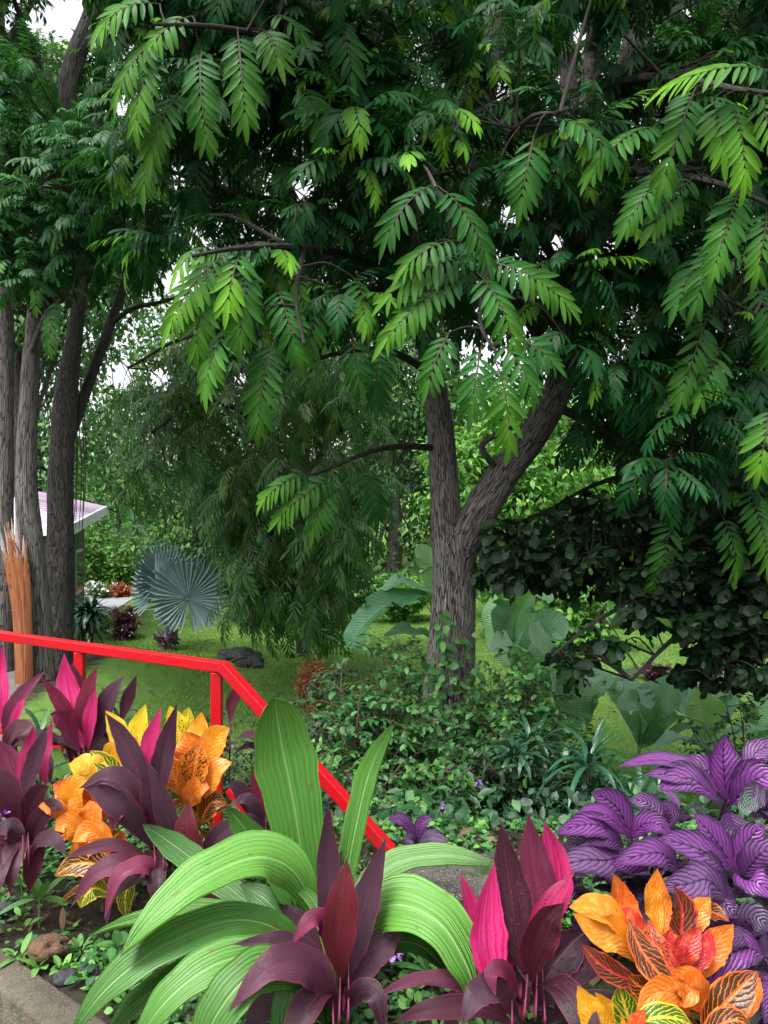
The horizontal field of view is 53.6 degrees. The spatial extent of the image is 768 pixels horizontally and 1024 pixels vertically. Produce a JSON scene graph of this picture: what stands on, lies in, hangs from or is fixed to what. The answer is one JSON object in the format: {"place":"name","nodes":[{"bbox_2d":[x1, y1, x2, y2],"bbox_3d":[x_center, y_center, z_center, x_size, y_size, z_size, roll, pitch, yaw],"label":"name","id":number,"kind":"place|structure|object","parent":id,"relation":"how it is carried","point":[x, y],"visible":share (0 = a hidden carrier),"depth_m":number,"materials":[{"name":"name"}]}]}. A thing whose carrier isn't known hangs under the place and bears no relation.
{"place":"outdoors","nodes":[
{"label":"outdoors","id":0,"kind":"place"},
{"bbox_2d":[0,670,20,740],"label":"side path","id":1,"kind":"structure","parent":0,"point":[13,686],"depth_m":8.25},
{"bbox_2d":[84,595,133,616],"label":"road","id":2,"kind":"structure","parent":0,"point":[117,602],"depth_m":21.37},
{"bbox_2d":[0,486,767,1023],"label":"ground","id":3,"kind":"structure","parent":0,"point":[156,678],"depth_m":9.60,"materials":[{"name":"plant"}]},
{"bbox_2d":[0,931,31,967],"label":"weed","id":4,"kind":"object","parent":3,"relation":"on","point":[24,945],"visible":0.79,"depth_m":2.40,"materials":[{"name":"green plant"}]},
{"bbox_2d":[15,955,46,976],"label":"weed","id":5,"kind":"object","parent":3,"relation":"on","point":[34,971],"visible":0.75,"depth_m":2.32,"materials":[{"name":"green plant"}]},
{"bbox_2d":[0,719,66,893],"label":"cordyline","id":6,"kind":"object","parent":3,"relation":"on","point":[24,823],"visible":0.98,"depth_m":2.48,"materials":[{"name":"purple plant"}]},
{"bbox_2d":[0,874,66,927],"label":"weed","id":7,"kind":"object","parent":3,"relation":"on","point":[39,890],"visible":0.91,"depth_m":2.57,"materials":[{"name":"green plant"}]},
{"bbox_2d":[0,646,73,782],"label":"cordyline","id":8,"kind":"object","parent":3,"relation":"on","point":[12,723],"visible":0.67,"depth_m":3.14,"materials":[{"name":"pink plant"}]},
{"bbox_2d":[0,0,90,671],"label":"pale barked tree","id":9,"kind":"object","parent":3,"relation":"on","point":[7,410],"visible":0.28,"depth_m":8.80,"materials":[{"name":"grey plant"}]},
{"bbox_2d":[25,708,68,823],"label":"strap leaved plant","id":10,"kind":"object","parent":3,"relation":"on","point":[39,780],"visible":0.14,"depth_m":4.60,"materials":[{"name":"green plant"}]},
{"bbox_2d":[27,932,69,962],"bbox_3d":[-1.048,1.368,2.383,0.131,0.081,0.102,0,0,0],"label":"stone","id":11,"kind":"object","parent":3,"relation":"on","point":[43,947],"visible":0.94,"depth_m":2.36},
{"bbox_2d":[0,948,106,1023],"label":"bed kerb","id":12,"kind":"structure","parent":3,"relation":"on","point":[26,997],"depth_m":2.18,"materials":[{"name":"concrete"}]},
{"bbox_2d":[14,491,107,609],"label":"house","id":13,"kind":"structure","parent":3,"relation":"on","point":[93,513],"depth_m":16.80,"materials":[{"name":"white"}]},
{"bbox_2d":[75,548,82,595],"bbox_3d":[-6.951,1.350,17.330,0.049,1.000,1.113,0,0,-14],"label":"window","id":14,"kind":"structure","parent":13,"relation":"in","point":[78,560],"depth_m":17.05,"materials":[{"name":"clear glass"}]},
{"bbox_2d":[49,953,78,974],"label":"weed","id":15,"kind":"object","parent":3,"relation":"on","point":[57,961],"visible":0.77,"depth_m":2.33,"materials":[{"name":"green plant"}]},
{"bbox_2d":[53,968,77,986],"bbox_3d":[-0.948,1.385,2.262,0.077,0.042,0.064,0,0,0],"label":"stone","id":16,"kind":"object","parent":3,"relation":"on","point":[60,976],"visible":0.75,"depth_m":2.25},
{"bbox_2d":[71,933,92,960],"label":"weed","id":17,"kind":"object","parent":3,"relation":"on","point":[78,941],"visible":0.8,"depth_m":2.43,"materials":[{"name":"green plant"}]},
{"bbox_2d":[42,654,125,755],"bbox_3d":[-1.867,1.424,4.993,0.449,1.619,4.127,0,0,-18],"label":"cordyline","id":18,"kind":"object","parent":3,"relation":"on","point":[78,716],"visible":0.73,"depth_m":3.26,"materials":[{"name":"pink plant"}]},
{"bbox_2d":[79,963,102,980],"bbox_3d":[-0.886,1.385,2.284,0.079,0.046,0.061,0,0,0],"label":"stone","id":19,"kind":"object","parent":3,"relation":"on","point":[97,970],"visible":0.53,"depth_m":2.27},
{"bbox_2d":[38,704,147,915],"bbox_3d":[-1.321,1.611,3.860,0.427,1.843,3.087,0,0,-16],"label":"croton","id":20,"kind":"object","parent":3,"relation":"on","point":[81,817],"visible":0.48,"depth_m":2.47,"materials":[{"name":"orange plant"}]},
{"bbox_2d":[75,589,116,645],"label":"strap leaved plant","id":21,"kind":"object","parent":3,"relation":"on","point":[87,619],"visible":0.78,"depth_m":10.32,"materials":[{"name":"green plant"}]},
{"bbox_2d":[6,23,193,496],"bbox_3d":[-6.034,-3.532,15.117,4.789,12.215,4.158,0,0,0],"label":"leafy tree","id":22,"kind":"object","parent":3,"relation":"on","point":[52,51],"visible":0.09,"depth_m":14.80,"materials":[{"name":"green plant"}]},
{"bbox_2d":[0,0,201,684],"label":"torn trunk tree","id":23,"kind":"object","parent":3,"relation":"on","point":[41,278],"visible":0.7,"depth_m":7.10,"materials":[{"name":"green plant"}]},
{"bbox_2d":[65,675,136,773],"bbox_3d":[-1.940,1.585,5.384,0.392,1.597,4.194,0,0,-20],"label":"cordyline","id":24,"kind":"object","parent":3,"relation":"on","point":[127,698],"visible":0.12,"depth_m":3.70,"materials":[{"name":"purple plant"}]},
{"bbox_2d":[84,580,118,597],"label":"shrub","id":25,"kind":"object","parent":3,"relation":"on","point":[93,589],"visible":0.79,"depth_m":22.34,"materials":[{"name":"white plant"}]},
{"bbox_2d":[19,36,198,539],"bbox_3d":[-11.215,-6.181,24.339,10.555,17.564,9.306,0,0,0],"label":"leafy tree","id":26,"kind":"object","parent":3,"relation":"on","point":[89,422],"visible":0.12,"depth_m":24.07,"materials":[{"name":"green plant"}]},
{"bbox_2d":[59,687,160,778],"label":"strap leaved plant","id":27,"kind":"object","parent":3,"relation":"on","point":[116,709],"visible":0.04,"depth_m":6.32,"materials":[{"name":"green plant"}]},
{"bbox_2d":[99,930,127,960],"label":"weed","id":28,"kind":"object","parent":3,"relation":"on","point":[118,938],"visible":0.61,"depth_m":2.41,"materials":[{"name":"green plant"}]},
{"bbox_2d":[108,580,134,597],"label":"shrub","id":29,"kind":"object","parent":3,"relation":"on","point":[122,591],"visible":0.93,"depth_m":22.49,"materials":[{"name":"orange plant"}]},
{"bbox_2d":[106,605,140,640],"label":"shrub","id":30,"kind":"object","parent":3,"relation":"on","point":[124,628],"visible":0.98,"depth_m":15.10,"materials":[{"name":"purple plant"}]},
{"bbox_2d":[102,504,147,567],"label":"banana plant","id":31,"kind":"object","parent":3,"relation":"on","point":[129,514],"visible":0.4,"depth_m":25.46,"materials":[{"name":"green plant"}]},
{"bbox_2d":[41,305,209,571],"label":"leafy tree","id":32,"kind":"object","parent":3,"relation":"on","point":[137,533],"visible":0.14,"depth_m":29.87,"materials":[{"name":"green plant"}]},
{"bbox_2d":[84,513,189,586],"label":"shrub","id":33,"kind":"object","parent":3,"relation":"on","point":[110,574],"visible":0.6,"depth_m":23.52,"materials":[{"name":"green plant"}]},
{"bbox_2d":[8,0,268,665],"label":"dark barked tree","id":34,"kind":"object","parent":3,"relation":"on","point":[69,405],"visible":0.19,"depth_m":9.29,"materials":[{"name":"grey plant"}]},
{"bbox_2d":[66,702,232,924],"bbox_3d":[-1.183,1.531,3.534,0.545,1.770,2.848,0,0,-23],"label":"cordyline","id":35,"kind":"object","parent":3,"relation":"on","point":[131,795],"visible":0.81,"depth_m":2.42,"materials":[{"name":"purple plant"}]},
{"bbox_2d":[130,540,228,651],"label":"fan palm","id":36,"kind":"object","parent":3,"relation":"on","point":[161,577],"visible":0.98,"depth_m":13.54,"materials":[{"name":"grey"}]},
{"bbox_2d":[0,630,395,851],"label":"handrail","id":37,"kind":"object","parent":3,"relation":"on","point":[330,784],"visible":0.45,"depth_m":3.25,"materials":[{"name":"metal"}]},
{"bbox_2d":[85,288,312,602],"bbox_3d":[-4.823,-1.974,20.750,6.527,9.106,4.962,0,0,0],"label":"leafy tree","id":38,"kind":"object","parent":3,"relation":"on","point":[194,547],"visible":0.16,"depth_m":20.51,"materials":[{"name":"green plant"}]},
{"bbox_2d":[165,706,234,838],"bbox_3d":[-0.935,1.627,4.082,0.277,1.832,2.997,0,0,-11],"label":"croton","id":39,"kind":"object","parent":3,"relation":"on","point":[200,766],"visible":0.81,"depth_m":2.67,"materials":[{"name":"orange plant"}]},
{"bbox_2d":[171,540,252,594],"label":"shrub","id":40,"kind":"object","parent":3,"relation":"on","point":[215,571],"visible":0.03,"depth_m":22.10,"materials":[{"name":"green plant"}]},
{"bbox_2d":[185,707,253,805],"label":"shrub","id":41,"kind":"object","parent":3,"relation":"on","point":[225,775],"visible":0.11,"depth_m":6.56,"materials":[{"name":"green plant"}]},
{"bbox_2d":[223,680,255,804],"bbox_3d":[-1.116,1.679,4.976,0.416,1.714,3.071,0,0,-16],"label":"cordyline","id":42,"kind":"object","parent":3,"relation":"on","point":[233,699],"visible":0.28,"depth_m":3.71,"materials":[{"name":"purple plant"}]},
{"bbox_2d":[227,650,251,662],"bbox_3d":[-2.392,2.412,12.597,0.471,0.246,0.393,0,0,0],"label":"lava stone","id":43,"kind":"object","parent":3,"relation":"on","point":[233,656],"visible":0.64,"depth_m":12.48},
{"bbox_2d":[226,766,270,830],"bbox_3d":[-0.509,1.657,3.826,0.392,1.610,2.499,0,0,-5],"label":"cordyline","id":44,"kind":"object","parent":3,"relation":"on","point":[249,801],"visible":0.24,"depth_m":2.68,"materials":[{"name":"purple plant"}]},
{"bbox_2d":[104,302,419,664],"bbox_3d":[-2.001,-0.700,11.614,5.185,6.306,3.794,0,0,0],"label":"weeping tree","id":45,"kind":"object","parent":3,"relation":"on","point":[299,582],"visible":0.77,"depth_m":10.56,"materials":[{"name":"green plant"}]},
{"bbox_2d":[134,229,395,588],"bbox_3d":[-3.800,-3.133,23.896,7.704,11.432,6.721,0,0,27],"label":"leafy tree","id":46,"kind":"object","parent":3,"relation":"on","point":[238,434],"visible":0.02,"depth_m":23.48,"materials":[{"name":"green plant"}]},
{"bbox_2d":[225,694,319,818],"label":"shrub","id":47,"kind":"object","parent":3,"relation":"on","point":[242,753],"visible":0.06,"depth_m":5.85,"materials":[{"name":"green plant"}]},
{"bbox_2d":[74,698,493,1023],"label":"pleated leaf plant","id":48,"kind":"object","parent":3,"relation":"on","point":[178,916],"visible":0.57,"depth_m":1.90,"materials":[{"name":"plant"}]},
{"bbox_2d":[227,801,402,1023],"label":"cordyline","id":49,"kind":"object","parent":3,"relation":"on","point":[342,916],"visible":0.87,"depth_m":1.80,"materials":[{"name":"purple plant"}]},
{"bbox_2d":[291,655,338,711],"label":"shrub","id":50,"kind":"object","parent":3,"relation":"on","point":[315,669],"visible":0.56,"depth_m":9.77,"materials":[{"name":"orange plant"}]},
{"bbox_2d":[41,412,601,550],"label":"woods","id":51,"kind":"object","parent":3,"relation":"on","point":[110,505],"visible":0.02,"depth_m":38.89,"materials":[{"name":"green plant"}]},
{"bbox_2d":[289,656,381,791],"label":"shrub","id":52,"kind":"object","parent":3,"relation":"on","point":[317,721],"visible":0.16,"depth_m":5.39,"materials":[{"name":"green plant"}]},
{"bbox_2d":[320,769,350,814],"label":"shrub","id":53,"kind":"object","parent":3,"relation":"on","point":[324,795],"visible":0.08,"depth_m":4.04,"materials":[{"name":"green plant"}]},
{"bbox_2d":[197,0,492,508],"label":"leafy tree","id":54,"kind":"object","parent":3,"relation":"on","point":[265,182],"visible":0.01,"depth_m":27.15,"materials":[{"name":"green plant"}]},
{"bbox_2d":[300,684,429,801],"bbox_3d":[-0.127,1.753,4.879,0.851,1.287,0.754,0,0,0],"label":"shrub","id":55,"kind":"object","parent":3,"relation":"on","point":[348,732],"visible":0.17,"depth_m":4.85,"materials":[{"name":"green plant"}]},
{"bbox_2d":[344,562,388,611],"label":"shrub","id":56,"kind":"object","parent":3,"relation":"on","point":[378,583],"visible":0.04,"depth_m":18.90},
{"bbox_2d":[311,738,431,815],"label":"shrub","id":57,"kind":"object","parent":3,"relation":"on","point":[334,762],"visible":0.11,"depth_m":4.50,"materials":[{"name":"green plant"}]},
{"bbox_2d":[25,612,729,800],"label":"fallen leaves","id":58,"kind":"object","parent":3,"relation":"on","point":[262,681],"visible":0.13,"depth_m":11.46,"materials":[{"name":"brown plant"}]},
{"bbox_2d":[308,633,455,802],"bbox_3d":[0.001,1.635,5.076,1.007,1.701,0.981,0,0,0],"label":"shrub","id":59,"kind":"object","parent":3,"relation":"on","point":[424,727],"visible":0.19,"depth_m":5.00,"materials":[{"name":"green plant"}]},
{"bbox_2d":[0,811,767,1023],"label":"ground cover","id":60,"kind":"object","parent":3,"relation":"on","point":[395,999],"visible":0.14,"depth_m":2.58,"materials":[{"name":"green plant"}]},
{"bbox_2d":[0,747,767,829],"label":"slope cover","id":61,"kind":"object","parent":3,"relation":"on","point":[462,816],"visible":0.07,"depth_m":3.57,"materials":[{"name":"green plant"}]},
{"bbox_2d":[0,809,767,1021],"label":"leaf litter","id":62,"kind":"object","parent":3,"relation":"on","point":[366,849],"visible":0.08,"depth_m":2.62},
{"bbox_2d":[344,544,432,649],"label":"banana plant","id":63,"kind":"object","parent":3,"relation":"on","point":[383,599],"visible":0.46,"depth_m":8.28,"materials":[{"name":"green plant"}]},
{"bbox_2d":[354,567,428,622],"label":"shrub","id":64,"kind":"object","parent":3,"relation":"on","point":[407,613],"visible":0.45,"depth_m":16.79,"materials":[{"name":"green plant"}]},
{"bbox_2d":[324,312,483,597],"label":"leafy tree","id":65,"kind":"object","parent":3,"relation":"on","point":[392,562],"visible":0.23,"depth_m":20.81,"materials":[{"name":"green plant"}]},
{"bbox_2d":[56,0,767,794],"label":"forked tree","id":66,"kind":"object","parent":3,"relation":"on","point":[330,86],"visible":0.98,"depth_m":4.75,"materials":[{"name":"green plant"}]},
{"bbox_2d":[408,611,494,801],"bbox_3d":[0.512,1.582,5.757,0.734,1.677,0.233,0,0,0],"label":"climbing vine","id":67,"kind":"object","parent":66,"relation":"attached to","point":[448,650],"visible":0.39,"depth_m":5.74,"materials":[{"name":"green plant"}]},
{"bbox_2d":[356,667,467,801],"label":"shrub","id":68,"kind":"object","parent":3,"relation":"on","point":[406,688],"visible":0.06,"depth_m":5.22,"materials":[{"name":"green plant"}]},
{"bbox_2d":[383,953,450,991],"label":"weed","id":69,"kind":"object","parent":3,"relation":"on","point":[402,964],"visible":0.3,"depth_m":2.23,"materials":[{"name":"green plant"}]},
{"bbox_2d":[388,812,449,845],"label":"purple leaved plant","id":70,"kind":"object","parent":3,"relation":"on","point":[416,830],"visible":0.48,"depth_m":3.06,"materials":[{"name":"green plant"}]},
{"bbox_2d":[360,633,479,731],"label":"shrub","id":71,"kind":"object","parent":3,"relation":"on","point":[397,648],"visible":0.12,"depth_m":6.64,"materials":[{"name":"green plant"}]},
{"bbox_2d":[369,795,470,815],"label":"shrub","id":72,"kind":"object","parent":3,"relation":"on","point":[400,804],"visible":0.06,"depth_m":4.21,"materials":[{"name":"green plant"}]},
{"bbox_2d":[367,853,494,962],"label":"rock","id":73,"kind":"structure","parent":3,"relation":"on","point":[447,878],"depth_m":2.53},
{"bbox_2d":[380,753,484,817],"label":"shrub","id":74,"kind":"object","parent":3,"relation":"on","point":[409,774],"visible":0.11,"depth_m":4.58,"materials":[{"name":"green plant"}]},
{"bbox_2d":[332,311,569,567],"bbox_3d":[2.635,-2.703,29.469,10.981,11.023,9.272,0,0,0],"label":"leafy tree","id":75,"kind":"object","parent":3,"relation":"on","point":[407,482],"visible":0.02,"depth_m":29.57,"materials":[{"name":"green plant"}]},
{"bbox_2d":[428,767,511,819],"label":"shrub","id":76,"kind":"object","parent":3,"relation":"on","point":[461,777],"visible":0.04,"depth_m":4.57,"materials":[{"name":"green plant"}]},
{"bbox_2d":[443,666,548,809],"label":"shrub","id":77,"kind":"object","parent":3,"relation":"on","point":[483,727],"visible":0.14,"depth_m":5.56,"materials":[{"name":"green plant"}]},
{"bbox_2d":[341,5,658,547],"bbox_3d":[4.167,-10.899,26.696,13.468,26.960,11.812,0,0,0],"label":"leafy tree","id":78,"kind":"object","parent":3,"relation":"on","point":[417,61],"visible":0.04,"depth_m":25.58,"materials":[{"name":"green plant"}]},
{"bbox_2d":[383,814,633,1023],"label":"cordyline","id":79,"kind":"object","parent":3,"relation":"on","point":[520,941],"visible":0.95,"depth_m":1.80,"materials":[{"name":"purple plant"}]},
{"bbox_2d":[413,380,614,548],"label":"leafy tree","id":80,"kind":"object","parent":3,"relation":"on","point":[547,486],"visible":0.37,"depth_m":16.51,"materials":[{"name":"green plant"}]},
{"bbox_2d":[454,720,585,819],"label":"shrub","id":81,"kind":"object","parent":3,"relation":"on","point":[507,788],"visible":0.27,"depth_m":4.62,"materials":[{"name":"green plant"}]},
{"bbox_2d":[476,528,563,631],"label":"shrub","id":82,"kind":"object","parent":3,"relation":"on","point":[485,596],"visible":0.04,"depth_m":14.70,"materials":[{"name":"green plant"}]},
{"bbox_2d":[466,654,581,808],"bbox_3d":[1.003,1.767,5.300,0.832,1.535,0.704,0,0,26],"label":"shrub","id":83,"kind":"object","parent":3,"relation":"on","point":[530,708],"visible":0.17,"depth_m":5.26,"materials":[{"name":"green plant"}]},
{"bbox_2d":[482,585,568,681],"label":"banana plant","id":84,"kind":"object","parent":3,"relation":"on","point":[499,613],"visible":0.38,"depth_m":9.52,"materials":[{"name":"green plant"}]},
{"bbox_2d":[483,648,575,747],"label":"shrub","id":85,"kind":"object","parent":3,"relation":"on","point":[518,659],"visible":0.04,"depth_m":8.59,"materials":[{"name":"green plant"}]},
{"bbox_2d":[489,630,605,718],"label":"banana plant","id":86,"kind":"object","parent":3,"relation":"on","point":[502,639],"visible":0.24,"depth_m":8.72,"materials":[{"name":"green plant"}]},
{"bbox_2d":[489,681,607,810],"bbox_3d":[1.200,1.901,5.577,0.848,1.322,0.633,0,0,11],"label":"shrub","id":87,"kind":"object","parent":3,"relation":"on","point":[584,724],"visible":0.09,"depth_m":5.54,"materials":[{"name":"green plant"}]},
{"bbox_2d":[454,708,651,820],"bbox_3d":[1.127,1.854,4.595,1.520,1.151,1.332,0,0,0],"label":"strap leaved plant","id":88,"kind":"object","parent":3,"relation":"on","point":[604,777],"visible":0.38,"depth_m":4.63,"materials":[{"name":"green plant"}]},
{"bbox_2d":[499,607,654,768],"bbox_3d":[1.913,2.169,8.142,1.656,2.405,1.089,0,0,-7],"label":"banana plant","id":89,"kind":"object","parent":3,"relation":"on","point":[585,704],"visible":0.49,"depth_m":8.13,"materials":[{"name":"green plant"}]},
{"bbox_2d":[542,575,626,649],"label":"shrub","id":90,"kind":"object","parent":3,"relation":"on","point":[581,617],"visible":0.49,"depth_m":13.68,"materials":[{"name":"green plant"}]},
{"bbox_2d":[455,343,737,556],"bbox_3d":[7.534,-1.646,25.685,10.178,9.023,8.100,0,0,0],"label":"leafy tree","id":91,"kind":"object","parent":3,"relation":"on","point":[571,422],"visible":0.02,"depth_m":25.83,"materials":[{"name":"green plant"}]},
{"bbox_2d":[465,446,767,701],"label":"dark leaved tree","id":92,"kind":"object","parent":3,"relation":"on","point":[721,623],"visible":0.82,"depth_m":5.33,"materials":[{"name":"green plant"}]},
{"bbox_2d":[554,788,683,945],"bbox_3d":[0.715,1.107,2.292,0.519,0.563,0.450,0,0,0],"label":"purple leaved plant","id":93,"kind":"object","parent":3,"relation":"on","point":[593,844],"visible":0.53,"depth_m":2.21,"materials":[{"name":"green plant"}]},
{"bbox_2d":[567,765,694,810],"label":"strap leaved plant","id":94,"kind":"object","parent":3,"relation":"on","point":[639,783],"visible":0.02,"depth_m":5.07,"materials":[{"name":"green plant"}]},
{"bbox_2d":[626,662,673,683],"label":"shrub","id":95,"kind":"object","parent":3,"relation":"on","point":[653,675],"visible":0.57,"depth_m":12.52,"materials":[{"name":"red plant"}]},
{"bbox_2d":[543,0,767,396],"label":"leafy tree","id":96,"kind":"object","parent":3,"relation":"on","point":[634,313],"visible":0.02,"depth_m":25.55,"materials":[{"name":"green plant"}]},
{"bbox_2d":[561,407,749,607],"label":"leafy tree","id":97,"kind":"object","parent":3,"relation":"on","point":[614,485],"visible":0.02,"depth_m":18.63,"materials":[{"name":"green plant"}]},
{"bbox_2d":[600,668,711,784],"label":"banana plant","id":98,"kind":"object","parent":3,"relation":"on","point":[648,726],"visible":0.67,"depth_m":7.75,"materials":[{"name":"green plant"}]},
{"bbox_2d":[569,869,762,1023],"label":"croton","id":99,"kind":"object","parent":3,"relation":"on","point":[677,957],"visible":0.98,"depth_m":1.70,"materials":[{"name":"orange plant"}]},
{"bbox_2d":[619,735,767,934],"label":"purple leaved plant","id":100,"kind":"object","parent":3,"relation":"on","point":[722,773],"visible":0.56,"depth_m":2.23,"materials":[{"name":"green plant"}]},
{"bbox_2d":[656,673,767,817],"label":"banana plant","id":101,"kind":"object","parent":3,"relation":"on","point":[700,711],"visible":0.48,"depth_m":7.42,"materials":[{"name":"green plant"}]},
{"bbox_2d":[658,813,767,1023],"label":"purple leaved plant","id":102,"kind":"object","parent":3,"relation":"on","point":[713,850],"visible":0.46,"depth_m":2.00,"materials":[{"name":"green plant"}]},
{"bbox_2d":[658,683,767,818],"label":"shrub","id":103,"kind":"object","parent":3,"relation":"on","point":[727,719],"visible":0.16,"depth_m":6.72,"materials":[{"name":"green plant"}]},
{"bbox_2d":[691,690,767,748],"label":"banana plant","id":104,"kind":"object","parent":3,"relation":"on","point":[762,709],"visible":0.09,"depth_m":8.33,"materials":[{"name":"green plant"}]},
{"bbox_2d":[708,926,767,1023],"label":"purple leaved plant","id":105,"kind":"object","parent":3,"relation":"on","point":[748,950],"visible":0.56,"depth_m":1.81,"materials":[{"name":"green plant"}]},
{"bbox_2d":[5,0,766,468],"label":"sky","id":106,"kind":"structure","parent":0,"point":[71,11],"materials":[{"name":"white"}]},
{"bbox_2d":[48,594,765,819],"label":"grass","id":107,"kind":"structure","parent":0,"point":[273,674],"depth_m":12.04,"materials":[{"name":"plant"}]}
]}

